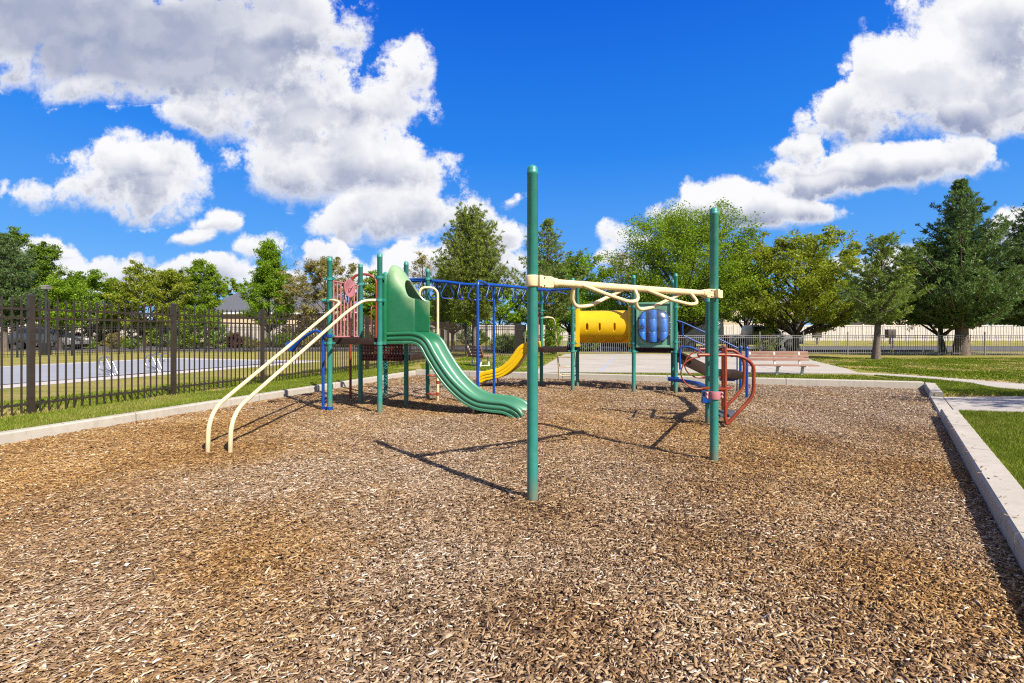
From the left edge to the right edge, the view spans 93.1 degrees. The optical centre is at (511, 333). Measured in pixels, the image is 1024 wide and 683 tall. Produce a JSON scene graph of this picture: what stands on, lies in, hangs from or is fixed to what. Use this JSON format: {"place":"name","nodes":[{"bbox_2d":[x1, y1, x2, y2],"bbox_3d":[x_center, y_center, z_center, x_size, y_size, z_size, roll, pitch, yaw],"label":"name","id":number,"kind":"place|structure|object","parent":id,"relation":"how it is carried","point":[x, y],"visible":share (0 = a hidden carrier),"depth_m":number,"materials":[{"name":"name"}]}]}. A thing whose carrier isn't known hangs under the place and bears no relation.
{"place":"outdoors","nodes":[
{"label":"outdoors","id":0,"kind":"place"},
{"bbox_2d":[0,362,424,418],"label":"grass","id":1,"kind":"structure","parent":0,"point":[85,403],"depth_m":10.14,"materials":[{"name":"green plant"}]},
{"bbox_2d":[456,354,562,371],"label":"grass","id":2,"kind":"structure","parent":0,"point":[501,360],"depth_m":21.22,"materials":[{"name":"green plant"}]},
{"bbox_2d":[0,372,1023,682],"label":"ground","id":3,"kind":"structure","parent":0,"point":[532,663],"depth_m":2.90,"materials":[{"name":"brown wood"}]},
{"bbox_2d":[0,370,415,444],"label":"kerb","id":4,"kind":"structure","parent":3,"relation":"on","point":[17,435],"depth_m":7.71,"materials":[{"name":"concrete"}]},
{"bbox_2d":[205,253,748,452],"bbox_3d":[0.126,0.055,9.122,6.901,2.870,9.966,0,0,33],"label":"play structure","id":5,"kind":"object","parent":3,"relation":"on","point":[402,310],"visible":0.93,"depth_m":9.25,"materials":[{"name":"teal paint"}]},
{"bbox_2d":[525,165,755,505],"bbox_3d":[2.019,0.060,5.769,1.068,2.860,5.235,0,0,35],"label":"play structure","id":6,"kind":"object","parent":3,"relation":"on","point":[534,281],"visible":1,"depth_m":4.39,"materials":[{"name":"teal paint"}]},
{"bbox_2d":[416,369,923,388],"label":"kerb","id":7,"kind":"structure","parent":3,"relation":"on","point":[819,382],"depth_m":13.03,"materials":[{"name":"concrete"}]},
{"bbox_2d":[924,382,1023,573],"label":"kerb","id":8,"kind":"structure","parent":3,"relation":"on","point":[992,489],"depth_m":4.21,"materials":[{"name":"concrete"}]},
{"bbox_2d":[0,0,1023,380],"label":"sky","id":9,"kind":"structure","parent":0,"point":[158,134],"materials":[{"name":"blue"}]},
{"bbox_2d":[3,352,1023,485],"bbox_3d":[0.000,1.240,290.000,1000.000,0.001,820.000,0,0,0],"label":"lawn","id":10,"kind":"structure","parent":0,"point":[16,390],"depth_m":20.74,"materials":[{"name":"green plant"}]},
{"bbox_2d":[0,232,46,351],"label":"broadleaf tree","id":11,"kind":"object","parent":10,"relation":"on","point":[11,285],"visible":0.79,"depth_m":32.85,"materials":[{"name":"green plant"}]},
{"bbox_2d":[1,226,56,347],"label":"broadleaf tree","id":12,"kind":"object","parent":10,"relation":"on","point":[23,238],"visible":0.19,"depth_m":41.98,"materials":[{"name":"green plant"}]},
{"bbox_2d":[16,241,69,325],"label":"broadleaf tree","id":13,"kind":"object","parent":10,"relation":"on","point":[45,266],"visible":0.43,"depth_m":40.64,"materials":[{"name":"green plant"}]},
{"bbox_2d":[40,285,51,354],"bbox_3d":[-26.900,-0.748,28.000,0.350,4.085,0.350,0,0,0],"label":"lamp post","id":14,"kind":"object","parent":10,"relation":"on","point":[45,343],"visible":0.74,"depth_m":27.94,"materials":[{"name":"grey metal"}]},
{"bbox_2d":[15,276,103,349],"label":"broadleaf tree","id":15,"kind":"object","parent":10,"relation":"on","point":[64,291],"visible":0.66,"depth_m":35.77,"materials":[{"name":"green plant"}]},
{"bbox_2d":[68,332,84,347],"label":"hedge","id":16,"kind":"object","parent":10,"relation":"on","point":[78,334],"visible":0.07,"depth_m":39.84,"materials":[{"name":"green plant"}]},
{"bbox_2d":[42,269,127,340],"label":"broadleaf tree","id":17,"kind":"object","parent":10,"relation":"on","point":[92,282],"visible":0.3,"depth_m":42.70,"materials":[{"name":"green plant"}]},
{"bbox_2d":[83,340,99,348],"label":"shrub","id":18,"kind":"object","parent":10,"relation":"on","point":[94,344],"visible":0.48,"depth_m":37.91,"materials":[{"name":"green plant"}]},
{"bbox_2d":[79,323,128,345],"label":"shrub","id":19,"kind":"object","parent":10,"relation":"on","point":[99,336],"visible":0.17,"depth_m":45.19,"materials":[{"name":"green plant"}]},
{"bbox_2d":[100,332,122,348],"bbox_3d":[-31.190,0.633,38.002,1.623,1.517,1.518,0,0,0],"label":"shrub","id":20,"kind":"object","parent":10,"relation":"on","point":[107,342],"visible":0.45,"depth_m":37.77,"materials":[{"name":"green plant"}]},
{"bbox_2d":[91,282,145,331],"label":"broadleaf tree","id":21,"kind":"object","parent":10,"relation":"on","point":[114,288],"visible":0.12,"depth_m":45.32,"materials":[{"name":"green plant"}]},
{"bbox_2d":[120,338,141,348],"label":"shrub","id":22,"kind":"object","parent":10,"relation":"on","point":[128,343],"visible":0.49,"depth_m":37.83,"materials":[{"name":"green plant"}]},
{"bbox_2d":[122,322,163,345],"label":"shrub","id":23,"kind":"object","parent":10,"relation":"on","point":[135,336],"visible":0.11,"depth_m":45.29,"materials":[{"name":"green plant"}]},
{"bbox_2d":[3,359,287,383],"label":"road","id":24,"kind":"structure","parent":10,"relation":"on","point":[16,374],"depth_m":16.81,"materials":[{"name":"grey asphalt"}]},
{"bbox_2d":[151,353,169,361],"bbox_3d":[-15.023,1.064,20.807,1.206,0.463,0.185,0,0,16],"label":"grab bar","id":25,"kind":"object","parent":24,"relation":"on","point":[160,356],"visible":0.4,"depth_m":20.81,"materials":[{"name":"metal"}]},
{"bbox_2d":[100,259,192,345],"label":"broadleaf tree","id":26,"kind":"object","parent":10,"relation":"on","point":[132,296],"visible":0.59,"depth_m":42.86,"materials":[{"name":"green plant"}]},
{"bbox_2d":[3,358,319,387],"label":"pool deck","id":27,"kind":"structure","parent":10,"relation":"on","point":[92,379],"depth_m":14.96,"materials":[{"name":"concrete"}]},
{"bbox_2d":[98,356,117,375],"bbox_3d":[-11.845,0.987,14.252,0.596,0.623,0.176,0,0,12],"label":"pool handrail","id":28,"kind":"object","parent":27,"relation":"on","point":[109,373],"visible":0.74,"depth_m":14.23,"materials":[{"name":"metal"}]},
{"bbox_2d":[145,355,160,372],"bbox_3d":[-11.396,0.987,15.452,0.596,0.623,0.176,0,0,12],"label":"pool handrail","id":29,"kind":"object","parent":27,"relation":"on","point":[158,370],"visible":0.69,"depth_m":15.42,"materials":[{"name":"metal"}]},
{"bbox_2d":[146,326,177,346],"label":"shrub","id":30,"kind":"object","parent":10,"relation":"on","point":[153,335],"visible":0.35,"depth_m":42.61,"materials":[{"name":"green plant"}]},
{"bbox_2d":[138,268,196,345],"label":"broadleaf tree","id":31,"kind":"object","parent":10,"relation":"on","point":[173,285],"visible":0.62,"depth_m":42.47,"materials":[{"name":"green plant"}]},
{"bbox_2d":[169,323,192,348],"bbox_3d":[-26.309,0.148,38.571,2.029,2.488,1.620,0,0,0],"label":"shrub","id":32,"kind":"object","parent":10,"relation":"on","point":[181,343],"visible":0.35,"depth_m":38.35,"materials":[{"name":"green plant"}]},
{"bbox_2d":[177,304,216,348],"bbox_3d":[-25.381,-0.507,39.023,3.116,3.806,3.098,0,0,-37],"label":"shrub","id":33,"kind":"object","parent":10,"relation":"on","point":[201,306],"visible":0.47,"depth_m":38.65,"materials":[{"name":"green plant"}]},
{"bbox_2d":[178,258,228,345],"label":"broadleaf tree","id":34,"kind":"object","parent":10,"relation":"on","point":[198,266],"visible":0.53,"depth_m":45.51,"materials":[{"name":"green plant"}]},
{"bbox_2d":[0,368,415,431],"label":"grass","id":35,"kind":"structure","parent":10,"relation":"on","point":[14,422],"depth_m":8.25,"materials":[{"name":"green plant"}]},
{"bbox_2d":[197,263,225,329],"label":"broadleaf tree","id":36,"kind":"object","parent":10,"relation":"on","point":[218,283],"visible":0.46,"depth_m":46.81,"materials":[{"name":"green plant"}]},
{"bbox_2d":[201,317,229,348],"bbox_3d":[-23.426,0.032,38.506,2.253,2.727,1.940,0,0,0],"label":"shrub","id":37,"kind":"object","parent":10,"relation":"on","point":[215,337],"visible":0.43,"depth_m":38.33,"materials":[{"name":"green plant"}]},
{"bbox_2d":[0,294,465,415],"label":"picket fence","id":38,"kind":"object","parent":10,"relation":"on","point":[444,334],"visible":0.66,"depth_m":9.58,"materials":[{"name":"brown metal"}]},
{"bbox_2d":[223,332,245,347],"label":"shrub","id":39,"kind":"object","parent":10,"relation":"on","point":[233,340],"visible":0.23,"depth_m":39.86,"materials":[{"name":"green plant"}]},
{"bbox_2d":[241,339,259,347],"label":"shrub","id":40,"kind":"object","parent":10,"relation":"on","point":[253,343],"visible":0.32,"depth_m":39.83,"materials":[{"name":"green plant"}]},
{"bbox_2d":[3,322,507,357],"bbox_3d":[-16.437,0.417,29.180,34.220,2.045,7.815,0,0,-21],"label":"picket fence","id":41,"kind":"object","parent":10,"relation":"on","point":[17,326],"visible":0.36,"depth_m":30.96,"materials":[{"name":"black metal"}]},
{"bbox_2d":[237,237,297,345],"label":"broadleaf tree","id":42,"kind":"object","parent":10,"relation":"on","point":[266,275],"visible":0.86,"depth_m":46.42,"materials":[{"name":"green plant"}]},
{"bbox_2d":[267,333,296,346],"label":"shrub","id":43,"kind":"object","parent":10,"relation":"on","point":[280,339],"visible":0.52,"depth_m":42.62,"materials":[{"name":"green plant"}]},
{"bbox_2d":[277,323,308,345],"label":"shrub","id":44,"kind":"object","parent":10,"relation":"on","point":[291,331],"visible":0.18,"depth_m":45.79,"materials":[{"name":"green plant"}]},
{"bbox_2d":[290,333,319,346],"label":"shrub","id":45,"kind":"object","parent":10,"relation":"on","point":[310,340],"visible":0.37,"depth_m":42.67,"materials":[{"name":"green plant"}]},
{"bbox_2d":[272,256,370,345],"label":"broadleaf tree","id":46,"kind":"object","parent":10,"relation":"on","point":[311,267],"visible":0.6,"depth_m":44.57,"materials":[{"name":"green plant"}]},
{"bbox_2d":[332,333,356,346],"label":"shrub","id":47,"kind":"object","parent":10,"relation":"on","point":[343,344],"visible":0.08,"depth_m":42.74,"materials":[{"name":"green plant"}]},
{"bbox_2d":[326,320,373,344],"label":"shrub","id":48,"kind":"object","parent":10,"relation":"on","point":[348,329],"visible":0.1,"depth_m":45.34,"materials":[{"name":"green plant"}]},
{"bbox_2d":[355,270,383,323],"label":"broadleaf tree","id":49,"kind":"object","parent":10,"relation":"on","point":[369,288],"visible":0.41,"depth_m":47.56,"materials":[{"name":"green plant"}]},
{"bbox_2d":[403,250,436,304],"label":"broadleaf tree","id":50,"kind":"object","parent":10,"relation":"on","point":[420,260],"visible":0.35,"depth_m":49.79,"materials":[{"name":"green plant"}]},
{"bbox_2d":[430,267,456,326],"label":"pine tree","id":51,"kind":"object","parent":10,"relation":"on","point":[446,307],"visible":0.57,"depth_m":28.67,"materials":[{"name":"green plant"}]},
{"bbox_2d":[430,293,471,351],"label":"broadleaf tree","id":52,"kind":"object","parent":10,"relation":"on","point":[459,321],"visible":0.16,"depth_m":32.46,"materials":[{"name":"green plant"}]},
{"bbox_2d":[459,328,489,345],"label":"shrub","id":53,"kind":"object","parent":10,"relation":"on","point":[480,336],"visible":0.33,"depth_m":45.56,"materials":[{"name":"green plant"}]},
{"bbox_2d":[431,200,519,351],"bbox_3d":[-1.961,-2.752,25.497,4.807,8.298,4.494,0,0,0],"label":"pine tree","id":54,"kind":"object","parent":10,"relation":"on","point":[463,263],"visible":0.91,"depth_m":24.72,"materials":[{"name":"green plant"}]},
{"bbox_2d":[465,345,492,365],"bbox_3d":[-1.283,0.877,18.556,0.614,0.832,1.150,0,0,-35],"label":"park bench","id":55,"kind":"object","parent":10,"relation":"on","point":[470,352],"visible":0.84,"depth_m":18.43,"materials":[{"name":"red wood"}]},
{"bbox_2d":[465,322,525,356],"bbox_3d":[0.050,0.417,28.000,2.000,2.045,6.957,0,0,29],"label":"picket fence","id":56,"kind":"object","parent":10,"relation":"on","point":[519,329],"visible":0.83,"depth_m":26.04,"materials":[{"name":"black paint"}]},
{"bbox_2d":[486,333,512,352],"bbox_3d":[-0.609,0.659,31.122,2.203,1.472,1.689,0,0,0],"label":"shrub","id":57,"kind":"object","parent":10,"relation":"on","point":[507,347],"visible":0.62,"depth_m":30.72,"materials":[{"name":"green plant"}]},
{"bbox_2d":[507,330,526,350],"bbox_3d":[0.812,0.572,30.667,2.457,1.644,1.871,0,0,0],"label":"shrub","id":58,"kind":"object","parent":10,"relation":"on","point":[511,344],"visible":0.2,"depth_m":30.20,"materials":[{"name":"green plant"}]},
{"bbox_2d":[506,218,592,352],"bbox_3d":[2.297,-3.016,30.885,5.885,8.826,5.589,0,0,0],"label":"pine tree","id":59,"kind":"object","parent":10,"relation":"on","point":[557,309],"visible":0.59,"depth_m":30.32,"materials":[{"name":"green plant"}]},
{"bbox_2d":[543,318,566,353],"bbox_3d":[2.482,0.217,28.565,1.280,2.352,1.200,0,0,-34],"label":"shrub","id":60,"kind":"object","parent":10,"relation":"on","point":[551,333],"visible":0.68,"depth_m":28.48,"materials":[{"name":"green plant"}]},
{"bbox_2d":[523,250,624,346],"bbox_3d":[4.723,-2.590,38.556,7.650,8.002,8.254,0,0,33],"label":"broadleaf tree","id":61,"kind":"object","parent":10,"relation":"on","point":[582,260],"visible":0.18,"depth_m":38.05,"materials":[{"name":"green plant"}]},
{"bbox_2d":[581,343,599,351],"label":"shrub","id":62,"kind":"object","parent":10,"relation":"on","point":[589,346],"visible":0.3,"depth_m":32.76,"materials":[{"name":"green plant"}]},
{"bbox_2d":[565,289,622,344],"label":"broadleaf tree","id":63,"kind":"object","parent":10,"relation":"on","point":[601,306],"visible":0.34,"depth_m":33.45,"materials":[{"name":"green plant"}]},
{"bbox_2d":[604,250,635,347],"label":"broadleaf tree","id":64,"kind":"object","parent":10,"relation":"on","point":[620,276],"visible":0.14,"depth_m":39.75,"materials":[{"name":"green plant"}]},
{"bbox_2d":[419,363,912,380],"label":"grass","id":65,"kind":"structure","parent":10,"relation":"on","point":[836,376],"depth_m":13.90,"materials":[{"name":"green plant"}]},
{"bbox_2d":[590,194,795,351],"bbox_3d":[11.478,-3.830,33.200,12.282,10.518,12.090,0,0,0],"label":"broadleaf tree","id":66,"kind":"object","parent":10,"relation":"on","point":[680,237],"visible":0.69,"depth_m":31.06,"materials":[{"name":"green plant"}]},
{"bbox_2d":[538,354,861,373],"bbox_3d":[8.124,1.232,22.093,14.945,0.001,14.487,0,0,0],"label":"court","id":67,"kind":"object","parent":10,"relation":"on","point":[645,363],"visible":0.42,"depth_m":18.67,"materials":[{"name":"concrete"}]},
{"bbox_2d":[600,354,799,372],"bbox_3d":[6.170,1.228,21.936,6.664,0.001,13.422,0,0,0],"label":"court marking","id":68,"kind":"object","parent":67,"relation":"on","point":[617,354],"visible":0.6,"depth_m":19.21,"materials":[{"name":"white paint"}]},
{"bbox_2d":[742,351,818,374],"bbox_3d":[8.069,0.916,14.662,2.090,0.757,0.472,0,0,5],"label":"park bench","id":69,"kind":"object","parent":67,"relation":"on","point":[773,354],"visible":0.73,"depth_m":14.79,"materials":[{"name":"brown wood"}]},
{"bbox_2d":[699,246,793,346],"bbox_3d":[18.692,-3.017,40.041,7.466,8.862,7.664,0,0,17],"label":"broadleaf tree","id":70,"kind":"object","parent":10,"relation":"on","point":[745,319],"visible":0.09,"depth_m":39.76,"materials":[{"name":"green plant"}]},
{"bbox_2d":[750,328,780,350],"bbox_3d":[15.673,0.519,30.016,1.783,1.747,1.565,0,0,0],"label":"shrub","id":71,"kind":"object","parent":10,"relation":"on","point":[763,343],"visible":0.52,"depth_m":29.84,"materials":[{"name":"green plant"}]},
{"bbox_2d":[525,332,1023,355],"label":"picket fence","id":72,"kind":"object","parent":10,"relation":"on","point":[854,337],"visible":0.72,"depth_m":27.74,"materials":[{"name":"grey paint"}]},
{"bbox_2d":[812,332,821,344],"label":"mailbox","id":73,"kind":"object","parent":10,"relation":"on","point":[819,333],"visible":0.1,"depth_m":48.75,"materials":[{"name":"brown paint"}]},
{"bbox_2d":[729,223,916,350],"bbox_3d":[18.455,-2.651,30.691,9.346,8.116,9.240,0,0,14],"label":"broadleaf tree","id":74,"kind":"object","parent":10,"relation":"on","point":[816,279],"visible":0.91,"depth_m":29.56,"materials":[{"name":"green plant"}]},
{"bbox_2d":[834,229,941,358],"bbox_3d":[17.617,-1.756,23.022,4.404,6.336,4.066,0,0,-38],"label":"broadleaf tree","id":75,"kind":"object","parent":10,"relation":"on","point":[898,298],"visible":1,"depth_m":22.89,"materials":[{"name":"green plant"}]},
{"bbox_2d":[885,329,895,343],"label":"mailbox","id":76,"kind":"object","parent":10,"relation":"on","point":[888,331],"visible":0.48,"depth_m":49.25,"materials":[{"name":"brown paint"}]},
{"bbox_2d":[884,237,1005,353],"bbox_3d":[26.288,-2.325,29.504,6.089,7.459,6.165,0,0,35],"label":"broadleaf tree","id":77,"kind":"object","parent":10,"relation":"on","point":[909,315],"visible":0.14,"depth_m":29.46,"materials":[{"name":"green plant"}]},
{"bbox_2d":[874,374,1023,394],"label":"grass","id":78,"kind":"structure","parent":10,"relation":"on","point":[951,386],"depth_m":10.81,"materials":[{"name":"green plant"}]},
{"bbox_2d":[888,177,1023,355],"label":"pine tree","id":79,"kind":"object","parent":10,"relation":"on","point":[967,297],"visible":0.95,"depth_m":26.40,"materials":[{"name":"green plant"}]},
{"bbox_2d":[958,409,1023,488],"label":"grass","id":80,"kind":"structure","parent":10,"relation":"on","point":[1011,425],"depth_m":5.91,"materials":[{"name":"green plant"}]},
{"bbox_2d":[986,202,1023,326],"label":"pine tree","id":81,"kind":"object","parent":10,"relation":"on","point":[1014,321],"visible":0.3,"depth_m":28.26,"materials":[{"name":"green plant"}]},
{"bbox_2d":[9,347,1023,349],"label":"road","id":82,"kind":"structure","parent":0,"point":[783,348],"depth_m":39.77,"materials":[{"name":"grey asphalt"}]},
{"bbox_2d":[9,327,88,349],"bbox_3d":[-35.200,0.371,37.000,4.590,1.714,1.834,0,0,0],"label":"parked car","id":83,"kind":"object","parent":82,"relation":"on","point":[77,342],"visible":0.41,"depth_m":36.17,"materials":[{"name":"silver metal"}]},
{"bbox_2d":[9,346,1023,351],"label":"kerb","id":84,"kind":"structure","parent":82,"relation":"on","point":[605,350],"depth_m":33.30,"materials":[{"name":"concrete"}]},
{"bbox_2d":[581,343,631,349],"bbox_3d":[7.299,0.503,35.200,4.588,1.450,1.834,0,0,0],"label":"parked car","id":85,"kind":"object","parent":82,"relation":"on","point":[627,347],"visible":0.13,"depth_m":34.29,"materials":[{"name":"paint"}]},
{"bbox_2d":[686,317,732,349],"bbox_3d":[14.150,0.013,37.000,5.339,2.430,2.224,0,0,0],"label":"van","id":86,"kind":"object","parent":82,"relation":"on","point":[693,331],"visible":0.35,"depth_m":35.95,"materials":[{"name":"white paint"}]},
{"bbox_2d":[724,325,802,349],"bbox_3d":[18.575,0.298,36.400,5.510,1.860,2.320,0,0,0],"label":"pickup truck","id":87,"kind":"object","parent":82,"relation":"on","point":[751,329],"visible":0.52,"depth_m":35.47,"materials":[{"name":"silver metal"}]},
{"bbox_2d":[139,341,1023,345],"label":"terrain","id":88,"kind":"structure","parent":0,"point":[886,343],"depth_m":50.65,"materials":[{"name":"green plant"}]},
{"bbox_2d":[35,294,152,322],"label":"house","id":89,"kind":"structure","parent":88,"relation":"on","point":[107,304],"depth_m":67.81,"materials":[{"name":"grey"}]},
{"bbox_2d":[220,277,253,299],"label":"broadleaf tree","id":90,"kind":"object","parent":88,"relation":"on","point":[235,285],"visible":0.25,"depth_m":84.55,"materials":[{"name":"green plant"}]},
{"bbox_2d":[215,284,348,326],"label":"house","id":91,"kind":"structure","parent":88,"relation":"on","point":[234,302],"depth_m":62.87,"materials":[{"name":"beige paint"}]},
{"bbox_2d":[285,273,293,283],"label":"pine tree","id":92,"kind":"object","parent":88,"relation":"on","point":[289,274],"visible":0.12,"depth_m":91.72,"materials":[{"name":"green plant"}]},
{"bbox_2d":[336,306,373,324],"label":"house","id":93,"kind":"structure","parent":88,"relation":"on","point":[356,315],"depth_m":61.00,"materials":[{"name":"beige paint"}]},
{"bbox_2d":[363,293,425,315],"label":"broadleaf tree","id":94,"kind":"object","parent":88,"relation":"on","point":[365,294],"visible":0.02,"depth_m":58.43,"materials":[{"name":"green plant"}]},
{"bbox_2d":[479,289,526,324],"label":"broadleaf tree","id":95,"kind":"object","parent":88,"relation":"on","point":[502,312],"visible":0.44,"depth_m":58.51,"materials":[{"name":"green plant"}]},
{"bbox_2d":[8,324,1023,340],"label":"vinyl fence","id":96,"kind":"object","parent":88,"relation":"on","point":[905,330],"visible":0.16,"depth_m":54.98,"materials":[{"name":"white plastic"}]},
{"bbox_2d":[508,293,563,326],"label":"broadleaf tree","id":97,"kind":"object","parent":88,"relation":"on","point":[517,306],"visible":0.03,"depth_m":60.13,"materials":[{"name":"green plant"}]},
{"bbox_2d":[689,280,791,326],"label":"house","id":98,"kind":"structure","parent":88,"relation":"on","point":[740,321],"depth_m":56.48,"materials":[{"name":"beige paint"}]},
{"bbox_2d":[799,276,869,326],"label":"broadleaf tree","id":99,"kind":"object","parent":88,"relation":"on","point":[848,323],"visible":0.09,"depth_m":57.55,"materials":[{"name":"green plant"}]},
{"bbox_2d":[843,291,922,326],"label":"broadleaf tree","id":100,"kind":"object","parent":88,"relation":"on","point":[899,322],"visible":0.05,"depth_m":59.48,"materials":[{"name":"green plant"}]},
{"bbox_2d":[845,281,922,326],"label":"house","id":101,"kind":"structure","parent":88,"relation":"on","point":[857,323],"depth_m":78.75,"materials":[{"name":"beige paint"}]},
{"bbox_2d":[982,295,1016,326],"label":"broadleaf tree","id":102,"kind":"object","parent":88,"relation":"on","point":[997,323],"visible":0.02,"depth_m":58.68,"materials":[{"name":"green plant"}]},
{"bbox_2d":[811,357,1023,383],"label":"grass","id":103,"kind":"structure","parent":0,"point":[1004,369],"depth_m":17.90,"materials":[{"name":"green plant"}]},
{"bbox_2d":[862,373,1023,389],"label":"path","id":104,"kind":"structure","parent":0,"point":[1017,386],"depth_m":12.49,"materials":[{"name":"concrete"}]},
{"bbox_2d":[935,393,1023,396],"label":"lawn","id":105,"kind":"structure","parent":0,"point":[965,395],"depth_m":10.03,"materials":[{"name":"green plant"}]},
{"bbox_2d":[944,396,1023,411],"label":"path","id":106,"kind":"structure","parent":0,"point":[1007,403],"depth_m":9.01,"materials":[{"name":"concrete"}]}
]}

